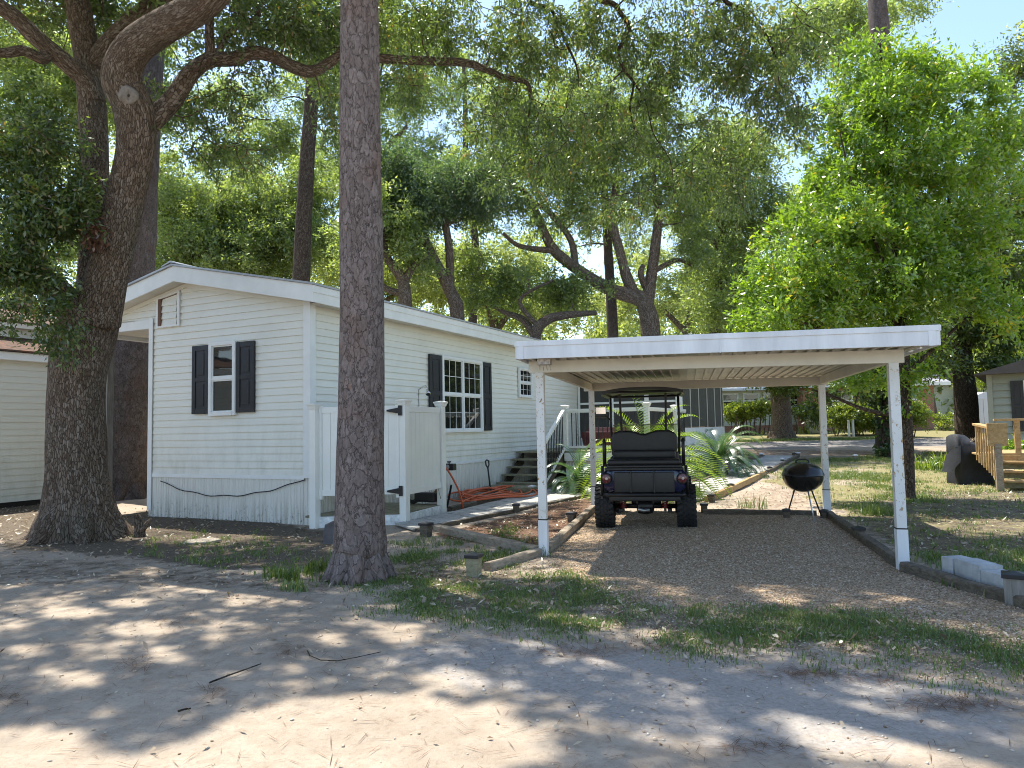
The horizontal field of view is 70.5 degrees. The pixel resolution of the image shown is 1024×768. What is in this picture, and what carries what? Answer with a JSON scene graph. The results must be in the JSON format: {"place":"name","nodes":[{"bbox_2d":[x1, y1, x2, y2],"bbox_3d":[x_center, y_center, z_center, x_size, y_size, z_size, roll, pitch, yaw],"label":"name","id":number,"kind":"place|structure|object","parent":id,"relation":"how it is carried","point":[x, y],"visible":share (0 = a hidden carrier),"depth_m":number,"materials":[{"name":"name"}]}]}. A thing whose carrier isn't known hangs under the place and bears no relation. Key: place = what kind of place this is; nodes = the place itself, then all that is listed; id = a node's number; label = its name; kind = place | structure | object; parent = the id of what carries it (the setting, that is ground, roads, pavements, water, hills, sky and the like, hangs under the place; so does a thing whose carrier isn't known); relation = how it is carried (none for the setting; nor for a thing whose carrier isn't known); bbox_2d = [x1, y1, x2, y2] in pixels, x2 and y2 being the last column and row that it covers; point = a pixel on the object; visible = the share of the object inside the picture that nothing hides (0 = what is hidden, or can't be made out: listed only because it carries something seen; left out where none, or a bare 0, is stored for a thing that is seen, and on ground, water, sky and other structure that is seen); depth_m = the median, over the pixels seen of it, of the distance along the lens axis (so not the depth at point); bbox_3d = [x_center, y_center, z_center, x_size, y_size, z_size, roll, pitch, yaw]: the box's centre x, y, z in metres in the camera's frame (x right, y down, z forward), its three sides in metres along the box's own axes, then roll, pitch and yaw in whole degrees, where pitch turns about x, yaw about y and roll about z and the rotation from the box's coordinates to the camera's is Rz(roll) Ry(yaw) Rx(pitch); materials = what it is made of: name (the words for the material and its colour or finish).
{"place":"outdoors","nodes":[
{"label":"outdoors","id":0,"kind":"place"},
{"bbox_2d":[410,489,440,503],"bbox_3d":[-1.474,1.866,12.260,0.733,0.328,0.150,-3,-4,26],"label":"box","id":1,"kind":"object","parent":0,"point":[423,497],"visible":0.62,"depth_m":12.18,"materials":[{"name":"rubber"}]},
{"bbox_2d":[0,424,1023,767],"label":"ground","id":2,"kind":"structure","parent":0,"point":[714,702],"depth_m":4.32,"materials":[{"name":"soil"}]},
{"bbox_2d":[0,309,56,507],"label":"neighbour house","id":3,"kind":"structure","parent":2,"relation":"on","point":[23,377],"depth_m":15.03,"materials":[{"name":"wood"}]},
{"bbox_2d":[0,0,201,310],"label":"live oak","id":4,"kind":"object","parent":2,"relation":"on","point":[35,77],"visible":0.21,"depth_m":27.98,"materials":[{"name":"green plant"}]},
{"bbox_2d":[112,49,164,500],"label":"pine tree","id":5,"kind":"object","parent":2,"relation":"on","point":[130,431],"visible":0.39,"depth_m":16.25,"materials":[{"name":"brown plant"}]},
{"bbox_2d":[133,514,151,537],"bbox_3d":[-5.181,2.002,10.142,0.244,0.369,0.180,2,-4,-37],"label":"tree stump","id":6,"kind":"object","parent":2,"relation":"on","point":[141,525],"visible":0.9,"depth_m":10.09,"materials":[{"name":"brown wood"}]},
{"bbox_2d":[183,537,220,544],"bbox_3d":[-4.062,2.067,9.522,0.456,0.036,0.307,0,-1,-17],"label":"flat stone","id":7,"kind":"object","parent":2,"relation":"on","point":[200,540],"visible":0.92,"depth_m":9.49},
{"bbox_2d":[209,663,260,682],"bbox_3d":[-1.590,1.664,4.178,0.012,0.011,0.356,-3,-4,30],"label":"stick","id":8,"kind":"object","parent":2,"relation":"on","point":[233,673],"visible":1,"depth_m":4.15,"materials":[{"name":"wood"}]},
{"bbox_2d":[155,141,338,281],"bbox_3d":[-11.270,-3.583,29.904,9.582,13.284,6.955,-1,-3,0],"label":"live oak","id":9,"kind":"object","parent":2,"relation":"on","point":[198,225],"visible":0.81,"depth_m":28.78,"materials":[{"name":"green plant"}]},
{"bbox_2d":[0,0,531,546],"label":"live oak","id":10,"kind":"object","parent":2,"relation":"on","point":[98,206],"visible":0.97,"depth_m":9.89,"materials":[{"name":"grey wood"}]},
{"bbox_2d":[229,0,414,281],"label":"pine tree","id":11,"kind":"object","parent":2,"relation":"on","point":[302,248],"visible":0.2,"depth_m":22.23,"materials":[{"name":"brown plant"}]},
{"bbox_2d":[322,521,333,543],"bbox_3d":[-2.269,1.868,9.142,0.249,0.268,0.147,0,-4,-20],"label":"slate","id":12,"kind":"object","parent":2,"relation":"on","point":[328,533],"visible":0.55,"depth_m":9.11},
{"bbox_2d":[185,6,495,247],"bbox_3d":[-8.573,-8.099,36.478,16.341,22.576,6.738,-1,-3,0],"label":"live oak","id":13,"kind":"object","parent":2,"relation":"on","point":[292,139],"visible":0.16,"depth_m":36.16,"materials":[{"name":"green plant"}]},
{"bbox_2d":[106,261,578,524],"bbox_3d":[-1.518,0.588,20.606,6.100,4.440,19.100,-3,-4,26],"label":"mobile home","id":14,"kind":"object","parent":2,"relation":"on","point":[243,369],"visible":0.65,"depth_m":12.28,"materials":[{"name":"plastic"}]},
{"bbox_2d":[208,340,236,415],"bbox_3d":[-4.770,-0.091,11.928,0.600,1.220,0.062,-3,-4,26],"label":"window","id":15,"kind":"structure","parent":14,"relation":"in","point":[221,355],"depth_m":11.95,"materials":[{"name":"white glass"}]},
{"bbox_2d":[160,479,304,496],"bbox_3d":[-4.604,1.680,11.769,3.224,0.312,0.014,-3,-4,26],"label":"cable","id":16,"kind":"object","parent":14,"relation":"attached to","point":[233,495],"visible":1,"depth_m":11.70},
{"bbox_2d":[418,385,430,406],"bbox_3d":[-1.646,0.544,13.721,0.103,1.052,0.361,1,-4,-34],"label":"outdoor shower","id":17,"kind":"object","parent":14,"relation":"attached to","point":[427,393],"visible":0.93,"depth_m":13.72,"materials":[{"name":"silver metal"}]},
{"bbox_2d":[441,355,483,432],"bbox_3d":[-1.027,0.236,15.329,0.062,1.560,1.700,-3,-4,26],"label":"window","id":18,"kind":"structure","parent":14,"relation":"in","point":[462,378],"depth_m":15.30,"materials":[{"name":"white glass"}]},
{"bbox_2d":[518,367,532,397],"bbox_3d":[0.349,-0.027,18.190,0.062,0.740,0.780,-3,-4,26],"label":"window","id":19,"kind":"structure","parent":14,"relation":"in","point":[525,379],"depth_m":18.17,"materials":[{"name":"white glass"}]},
{"bbox_2d":[307,650,379,660],"bbox_3d":[-1.063,1.674,4.464,0.476,0.012,0.190,-1,-4,4],"label":"stick","id":20,"kind":"object","parent":2,"relation":"on","point":[339,660],"visible":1,"depth_m":4.42,"materials":[{"name":"wood"}]},
{"bbox_2d":[321,0,396,585],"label":"pine tree","id":21,"kind":"object","parent":2,"relation":"on","point":[359,554],"visible":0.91,"depth_m":6.92,"materials":[{"name":"brown plant"}]},
{"bbox_2d":[287,225,461,310],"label":"live oak","id":22,"kind":"object","parent":2,"relation":"on","point":[423,291],"visible":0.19,"depth_m":39.63,"materials":[{"name":"green plant"}]},
{"bbox_2d":[305,399,447,528],"bbox_3d":[-2.045,1.224,11.477,1.457,1.936,2.203,-3,-4,26],"label":"shower stall","id":23,"kind":"object","parent":2,"relation":"on","point":[415,454],"visible":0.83,"depth_m":10.89,"materials":[{"name":"white plastic"}]},
{"bbox_2d":[312,171,452,306],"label":"live oak","id":24,"kind":"object","parent":2,"relation":"on","point":[401,237],"visible":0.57,"depth_m":23.96,"materials":[{"name":"green plant"}]},
{"bbox_2d":[418,521,433,536],"bbox_3d":[-1.132,1.929,9.536,0.148,0.240,0.148,-3,-4,28],"label":"edging post","id":25,"kind":"object","parent":2,"relation":"on","point":[426,528],"visible":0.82,"depth_m":9.49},
{"bbox_2d":[0,0,866,274],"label":"live oak","id":26,"kind":"object","parent":2,"relation":"on","point":[530,49],"visible":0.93,"depth_m":11.04,"materials":[{"name":"green plant"}]},
{"bbox_2d":[338,129,530,319],"bbox_3d":[-2.523,-2.977,25.079,6.653,11.631,4.681,-1,-3,0],"label":"live oak","id":27,"kind":"object","parent":2,"relation":"on","point":[458,186],"visible":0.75,"depth_m":24.68,"materials":[{"name":"green plant"}]},
{"bbox_2d":[385,67,515,322],"bbox_3d":[-2.542,-5.739,30.983,5.922,17.134,5.220,1,-4,-28],"label":"pine tree","id":28,"kind":"object","parent":2,"relation":"on","point":[473,319],"visible":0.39,"depth_m":31.13,"materials":[{"name":"green plant"}]},
{"bbox_2d":[446,461,455,506],"bbox_3d":[-1.208,1.847,13.146,0.382,0.899,0.166,-3,-4,26],"label":"hose bib stand","id":29,"kind":"object","parent":2,"relation":"on","point":[450,465],"visible":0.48,"depth_m":13.10,"materials":[{"name":"black plastic"}]},
{"bbox_2d":[464,552,482,576],"bbox_3d":[-0.363,1.737,6.897,0.143,0.270,0.143,-2,-4,20],"label":"edging post","id":30,"kind":"object","parent":2,"relation":"on","point":[473,564],"visible":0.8,"depth_m":6.85,"materials":[{"name":"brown wood"}]},
{"bbox_2d":[447,490,521,510],"bbox_3d":[-0.396,2.257,14.207,0.117,0.127,3.483,-3,-4,23],"label":"timber","id":31,"kind":"object","parent":2,"relation":"on","point":[459,506],"visible":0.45,"depth_m":13.27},
{"bbox_2d":[433,524,538,551],"bbox_3d":[-0.379,1.915,8.987,0.134,0.126,2.480,1,-4,-32],"label":"timber","id":32,"kind":"object","parent":2,"relation":"on","point":[496,541],"visible":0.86,"depth_m":8.82,"materials":[{"name":"wood"}]},
{"bbox_2d":[485,459,492,493],"bbox_3d":[-0.491,2.018,15.588,0.127,0.795,0.180,-3,-4,26],"label":"shovel","id":33,"kind":"object","parent":2,"relation":"on","point":[488,475],"visible":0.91,"depth_m":15.58,"materials":[{"name":"black metal"}]},
{"bbox_2d":[446,467,537,508],"bbox_3d":[-0.451,1.917,14.500,1.560,0.830,3.427,-3,-4,27],"label":"garden hose","id":34,"kind":"object","parent":2,"relation":"on","point":[466,493],"visible":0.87,"depth_m":14.27,"materials":[{"name":"rubber"}]},
{"bbox_2d":[397,227,605,339],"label":"live oak","id":35,"kind":"object","parent":2,"relation":"on","point":[536,313],"visible":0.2,"depth_m":42.00,"materials":[{"name":"green plant"}]},
{"bbox_2d":[415,495,589,531],"bbox_3d":[0.142,2.144,12.356,0.093,0.100,5.654,-3,-4,31],"label":"timber","id":36,"kind":"object","parent":2,"relation":"on","point":[476,518],"visible":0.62,"depth_m":11.57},
{"bbox_2d":[0,466,1023,659],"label":"leaf litter","id":37,"kind":"object","parent":2,"relation":"on","point":[145,644],"visible":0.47,"depth_m":7.56,"materials":[{"name":"plant"}]},
{"bbox_2d":[0,472,1023,767],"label":"pine straw","id":38,"kind":"object","parent":2,"relation":"on","point":[942,704],"visible":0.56,"depth_m":4.08,"materials":[{"name":"plant"}]},
{"bbox_2d":[0,20,1023,417],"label":"wood","id":39,"kind":"object","parent":2,"relation":"on","point":[600,326],"visible":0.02,"depth_m":60.78,"materials":[{"name":"green plant"}]},
{"bbox_2d":[0,535,1023,765],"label":"road pebbles","id":40,"kind":"object","parent":2,"relation":"on","point":[663,696],"visible":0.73,"depth_m":4.07,"materials":[{"name":"stone"}]},
{"bbox_2d":[483,548,541,571],"bbox_3d":[0.020,1.818,7.484,0.100,0.111,0.936,-4,-4,34],"label":"timber","id":41,"kind":"object","parent":2,"relation":"on","point":[510,560],"visible":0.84,"depth_m":7.40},
{"bbox_2d":[2,533,1023,767],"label":"road litter","id":42,"kind":"object","parent":2,"relation":"on","point":[555,725],"visible":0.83,"depth_m":4.55,"materials":[{"name":"brown plant"}]},
{"bbox_2d":[512,503,519,512],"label":"edging post","id":43,"kind":"object","parent":2,"relation":"on","point":[516,509],"visible":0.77,"depth_m":12.08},
{"bbox_2d":[437,228,619,339],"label":"live oak","id":44,"kind":"object","parent":2,"relation":"on","point":[513,291],"visible":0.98,"depth_m":26.76,"materials":[{"name":"green plant"}]},
{"bbox_2d":[549,505,594,552],"bbox_3d":[0.878,1.968,10.145,0.116,0.120,4.328,-2,-4,13],"label":"timber","id":45,"kind":"object","parent":2,"relation":"on","point":[565,532],"visible":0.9,"depth_m":9.56,"materials":[{"name":"wood"}]},
{"bbox_2d":[566,511,577,521],"bbox_3d":[0.890,1.995,10.772,0.128,0.210,0.128,-3,-4,32],"label":"edging post","id":46,"kind":"object","parent":2,"relation":"on","point":[571,515],"visible":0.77,"depth_m":10.73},
{"bbox_2d":[124,431,1023,701],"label":"grass","id":47,"kind":"structure","parent":2,"relation":"on","point":[289,576],"depth_m":5.69,"materials":[{"name":"plant"}]},
{"bbox_2d":[547,439,600,495],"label":"sago palm","id":48,"kind":"object","parent":2,"relation":"on","point":[570,484],"visible":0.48,"depth_m":15.18,"materials":[{"name":"green plant"}]},
{"bbox_2d":[483,402,688,492],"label":"deck","id":49,"kind":"structure","parent":2,"relation":"on","point":[563,454],"depth_m":17.05,"materials":[{"name":"white wood"}]},
{"bbox_2d":[431,43,742,335],"bbox_3d":[2.720,-5.035,27.410,11.890,15.643,5.814,-1,-3,0],"label":"live oak","id":50,"kind":"object","parent":2,"relation":"on","point":[633,294],"visible":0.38,"depth_m":27.01,"materials":[{"name":"green plant"}]},
{"bbox_2d":[555,56,674,337],"bbox_3d":[4.089,-5.459,29.365,5.085,16.262,5.164,0,-4,-15],"label":"pine tree","id":51,"kind":"object","parent":2,"relation":"on","point":[612,320],"visible":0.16,"depth_m":29.17,"materials":[{"name":"green plant"}]},
{"bbox_2d":[577,386,724,466],"bbox_3d":[4.879,1.089,23.765,3.500,3.540,7.400,-3,-4,26],"label":"screened porch","id":52,"kind":"object","parent":2,"relation":"on","point":[705,406],"visible":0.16,"depth_m":21.41,"materials":[{"name":"grey metal"}]},
{"bbox_2d":[573,395,731,503],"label":"sago palm","id":53,"kind":"object","parent":2,"relation":"on","point":[695,474],"visible":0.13,"depth_m":14.12,"materials":[{"name":"green plant"}]},
{"bbox_2d":[592,210,770,334],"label":"live oak","id":54,"kind":"object","parent":2,"relation":"on","point":[666,308],"visible":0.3,"depth_m":44.11,"materials":[{"name":"green plant"}]},
{"bbox_2d":[700,502,707,512],"bbox_3d":[3.070,1.994,11.580,0.128,0.210,0.128,-2,-4,15],"label":"edging post","id":55,"kind":"object","parent":2,"relation":"on","point":[703,505],"visible":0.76,"depth_m":11.54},
{"bbox_2d":[707,493,715,502],"bbox_3d":[3.625,2.094,13.169,0.128,0.210,0.128,-3,-4,32],"label":"edging post","id":56,"kind":"object","parent":2,"relation":"on","point":[711,498],"visible":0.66,"depth_m":13.13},
{"bbox_2d":[680,425,768,478],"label":"sago palm","id":57,"kind":"object","parent":2,"relation":"on","point":[729,456],"visible":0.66,"depth_m":18.29,"materials":[{"name":"green plant"}]},
{"bbox_2d":[514,325,940,569],"bbox_3d":[2.583,0.810,9.585,4.094,2.386,5.337,-2,-4,14],"label":"carport","id":58,"kind":"object","parent":2,"relation":"on","point":[821,358],"visible":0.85,"depth_m":7.50,"materials":[{"name":"beige metal"}]},
{"bbox_2d":[697,455,764,482],"bbox_3d":[6.359,2.357,20.518,0.120,0.348,8.382,-3,-4,29],"label":"timber","id":59,"kind":"object","parent":2,"relation":"on","point":[730,468],"visible":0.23,"depth_m":19.45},
{"bbox_2d":[705,471,766,501],"bbox_3d":[5.043,2.205,15.950,0.118,0.224,6.168,-3,-4,28],"label":"timber","id":60,"kind":"object","parent":2,"relation":"on","point":[745,482],"visible":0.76,"depth_m":15.71,"materials":[{"name":"brown wood"}]},
{"bbox_2d":[685,387,799,431],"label":"white house","id":61,"kind":"structure","parent":2,"relation":"on","point":[733,394],"depth_m":42.94,"materials":[{"name":"beige"}]},
{"bbox_2d":[722,393,738,406],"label":"window","id":62,"kind":"structure","parent":61,"relation":"in","point":[727,397],"depth_m":42.97,"materials":[{"name":"white glass"}]},
{"bbox_2d":[742,393,759,403],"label":"window","id":63,"kind":"structure","parent":61,"relation":"in","point":[746,396],"depth_m":42.98,"materials":[{"name":"white glass"}]},
{"bbox_2d":[723,395,770,435],"bbox_3d":[12.754,1.716,39.037,3.483,2.189,2.013,-1,-3,0],"label":"hedge","id":64,"kind":"object","parent":2,"relation":"on","point":[742,412],"visible":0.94,"depth_m":38.68,"materials":[{"name":"green plant"}]},
{"bbox_2d":[703,509,816,515],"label":"timber","id":65,"kind":"object","parent":2,"relation":"on","point":[748,512],"visible":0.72,"depth_m":11.13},
{"bbox_2d":[679,242,871,438],"bbox_3d":[12.963,-2.037,34.373,10.211,9.530,10.423,-1,-3,0],"label":"shade tree","id":66,"kind":"object","parent":2,"relation":"on","point":[781,417],"visible":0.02,"depth_m":35.45,"materials":[{"name":"brown plant"}]},
{"bbox_2d":[766,455,798,473],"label":"timber","id":67,"kind":"object","parent":2,"relation":"on","point":[776,467],"visible":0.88,"depth_m":20.77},
{"bbox_2d":[782,508,790,517],"bbox_3d":[4.030,1.917,10.643,0.118,0.190,0.118,-2,-4,18],"label":"edging post","id":68,"kind":"object","parent":2,"relation":"on","point":[786,512],"visible":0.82,"depth_m":10.60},
{"bbox_2d":[781,459,824,521],"bbox_3d":[4.231,1.527,10.523,0.590,0.883,0.605,-2,-4,8],"label":"kettle grill","id":69,"kind":"object","parent":2,"relation":"on","point":[808,476],"visible":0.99,"depth_m":10.35,"materials":[{"name":"black metal"}]},
{"bbox_2d":[647,0,959,426],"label":"live oak","id":70,"kind":"object","parent":2,"relation":"on","point":[712,305],"visible":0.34,"depth_m":29.50,"materials":[{"name":"green plant"}]},
{"bbox_2d":[790,399,818,433],"bbox_3d":[16.017,1.775,39.446,2.397,1.985,1.695,-1,-3,0],"label":"hedge","id":71,"kind":"object","parent":2,"relation":"on","point":[802,415],"visible":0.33,"depth_m":39.24,"materials":[{"name":"green plant"}]},
{"bbox_2d":[751,423,871,433],"bbox_3d":[16.309,2.405,39.391,6.721,0.660,1.992,-1,-3,0],"label":"groundcover clump","id":72,"kind":"object","parent":2,"relation":"on","point":[800,430],"visible":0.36,"depth_m":39.14,"materials":[{"name":"green plant"}]},
{"bbox_2d":[805,419,819,433],"bbox_3d":[16.364,2.272,39.115,0.880,0.800,0.740,-1,-3,0],"label":"shrub","id":73,"kind":"object","parent":2,"relation":"on","point":[813,431],"visible":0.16,"depth_m":38.76,"materials":[{"name":"green plant"}]},
{"bbox_2d":[820,509,828,517],"bbox_3d":[4.563,1.915,10.607,0.118,0.180,0.118,-3,-4,32],"label":"edging post","id":74,"kind":"object","parent":2,"relation":"on","point":[824,512],"visible":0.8,"depth_m":10.56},
{"bbox_2d":[800,455,852,457],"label":"timber","id":75,"kind":"object","parent":2,"relation":"on","point":[829,456],"visible":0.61,"depth_m":23.32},
{"bbox_2d":[826,398,874,435],"bbox_3d":[17.780,1.670,36.953,4.287,2.098,3.068,-1,-3,0],"label":"hedge","id":76,"kind":"object","parent":2,"relation":"on","point":[842,414],"visible":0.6,"depth_m":36.40,"materials":[{"name":"green plant"}]},
{"bbox_2d":[811,0,893,448],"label":"pine tree","id":77,"kind":"object","parent":2,"relation":"on","point":[878,15],"visible":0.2,"depth_m":25.55,"materials":[{"name":"brown plant"}]},
{"bbox_2d":[851,526,865,537],"bbox_3d":[4.195,1.809,8.769,0.138,0.190,0.138,-2,-4,12],"label":"edging post","id":78,"kind":"object","parent":2,"relation":"on","point":[855,529],"visible":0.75,"depth_m":8.72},
{"bbox_2d":[827,511,895,566],"bbox_3d":[4.241,1.843,8.923,0.132,0.128,3.819,-2,-4,14],"label":"timber","id":79,"kind":"object","parent":2,"relation":"on","point":[885,553],"visible":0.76,"depth_m":8.16,"materials":[{"name":"wood"}]},
{"bbox_2d":[722,20,1023,499],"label":"shade tree","id":80,"kind":"object","parent":2,"relation":"on","point":[920,253],"visible":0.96,"depth_m":12.69,"materials":[{"name":"green plant"}]},
{"bbox_2d":[797,374,950,430],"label":"brick house","id":81,"kind":"structure","parent":2,"relation":"on","point":[931,405],"depth_m":41.98,"materials":[{"name":"grey"}]},
{"bbox_2d":[830,391,852,405],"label":"window","id":82,"kind":"structure","parent":81,"relation":"in","point":[842,396],"depth_m":41.98,"materials":[{"name":"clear glass"}]},
{"bbox_2d":[792,278,967,457],"bbox_3d":[12.087,-0.594,23.693,5.191,6.491,3.409,-1,-3,0],"label":"shade tree","id":83,"kind":"object","parent":2,"relation":"on","point":[884,450],"visible":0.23,"depth_m":23.31,"materials":[{"name":"green plant"}]},
{"bbox_2d":[912,401,935,437],"bbox_3d":[18.785,1.590,34.117,2.006,1.960,2.288,-1,-3,0],"label":"hedge","id":84,"kind":"object","parent":2,"relation":"on","point":[922,420],"visible":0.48,"depth_m":33.51,"materials":[{"name":"green plant"}]},
{"bbox_2d":[914,451,945,470],"bbox_3d":[11.326,1.994,19.229,1.548,0.572,1.216,2,-5,-40],"label":"lily clump","id":85,"kind":"object","parent":2,"relation":"on","point":[936,464],"visible":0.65,"depth_m":19.02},
{"bbox_2d":[931,408,953,430],"bbox_3d":[23.958,2.006,40.057,1.727,1.481,2.146,-1,-3,0],"label":"shrub","id":86,"kind":"object","parent":2,"relation":"on","point":[943,421],"visible":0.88,"depth_m":39.93,"materials":[{"name":"green plant"}]},
{"bbox_2d":[910,343,976,427],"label":"shade tree","id":87,"kind":"object","parent":2,"relation":"on","point":[935,409],"visible":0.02,"depth_m":43.73,"materials":[{"name":"green plant"}]},
{"bbox_2d":[941,555,970,574],"bbox_3d":[4.018,1.658,6.545,0.200,0.195,0.137,-1,-4,-9],"label":"concrete block","id":88,"kind":"object","parent":2,"relation":"on","point":[948,566],"depth_m":6.52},
{"bbox_2d":[896,24,1023,439],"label":"shade tree","id":89,"kind":"object","parent":2,"relation":"on","point":[966,402],"visible":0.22,"depth_m":25.56,"materials":[{"name":"green plant"}]},
{"bbox_2d":[933,370,986,420],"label":"yellow house","id":90,"kind":"structure","parent":2,"relation":"on","point":[946,394],"depth_m":49.99,"materials":[{"name":"beige"}]},
{"bbox_2d":[899,561,1023,608],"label":"timber","id":91,"kind":"object","parent":2,"relation":"on","point":[961,583],"visible":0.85,"depth_m":6.08,"materials":[{"name":"wood"}]},
{"bbox_2d":[942,434,993,484],"bbox_3d":[9.926,1.644,15.900,1.081,1.092,0.572,-1,-4,-4],"label":"covered grill","id":92,"kind":"object","parent":2,"relation":"on","point":[962,465],"visible":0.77,"depth_m":15.67,"materials":[{"name":"black fabric"}]},
{"bbox_2d":[954,558,1002,582],"bbox_3d":[4.025,1.636,6.256,0.200,0.205,0.355,-1,-3,1],"label":"concrete block","id":93,"kind":"object","parent":2,"relation":"on","point":[969,568],"depth_m":6.22,"materials":[{"name":"concrete"}]},
{"bbox_2d":[978,392,988,432],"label":"white shed","id":94,"kind":"structure","parent":2,"relation":"on","point":[983,407],"depth_m":29.97,"materials":[{"name":"plastic"}]},
{"bbox_2d":[950,341,1023,392],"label":"shade tree","id":95,"kind":"object","parent":2,"relation":"on","point":[981,383],"visible":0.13,"depth_m":33.37,"materials":[{"name":"green plant"}]},
{"bbox_2d":[981,569,1003,587],"bbox_3d":[4.036,1.626,5.862,0.200,0.175,0.405,-1,-4,-5],"label":"concrete block","id":96,"kind":"object","parent":2,"relation":"on","point":[991,577],"depth_m":5.95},
{"bbox_2d":[971,418,1023,491],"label":"wooden porch","id":97,"kind":"object","parent":2,"relation":"on","point":[995,438],"visible":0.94,"depth_m":14.40,"materials":[{"name":"brown wood"}]},
{"bbox_2d":[973,359,1023,446],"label":"grey house","id":98,"kind":"structure","parent":2,"relation":"on","point":[1005,391],"depth_m":20.20,"materials":[{"name":"wood"}]},
{"bbox_2d":[1001,570,1023,605],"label":"edging post","id":99,"kind":"object","parent":2,"relation":"on","point":[1013,581],"visible":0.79,"depth_m":5.48,"materials":[{"name":"grey wood"}]},
{"bbox_2d":[1002,434,1023,449],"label":"shrub","id":100,"kind":"object","parent":2,"relation":"on","point":[1011,444],"visible":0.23,"depth_m":17.05,"materials":[{"name":"green plant"}]},
{"bbox_2d":[0,500,1023,767],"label":"gravel","id":101,"kind":"structure","parent":0,"point":[730,572],"depth_m":6.69,"materials":[{"name":"gravel"}]},
{"bbox_2d":[594,387,696,527],"bbox_3d":[1.977,1.068,10.952,1.442,1.964,2.510,-2,-4,11],"label":"golf cart","id":102,"kind":"object","parent":101,"relation":"on","point":[646,473],"visible":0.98,"depth_m":9.94,"materials":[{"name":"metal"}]},
{"bbox_2d":[0,0,1023,339],"label":"sky","id":103,"kind":"structure","parent":0,"point":[982,21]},
{"bbox_2d":[395,455,793,530],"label":"path","id":104,"kind":"structure","parent":0,"point":[507,503],"depth_m":13.46,"materials":[{"name":"concrete"}]},
{"bbox_2d":[581,427,641,448],"bbox_3d":[2.500,1.348,18.079,1.479,0.540,0.468,-3,-4,26],"label":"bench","id":105,"kind":"object","parent":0,"point":[596,434],"visible":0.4,"depth_m":18.09,"materials":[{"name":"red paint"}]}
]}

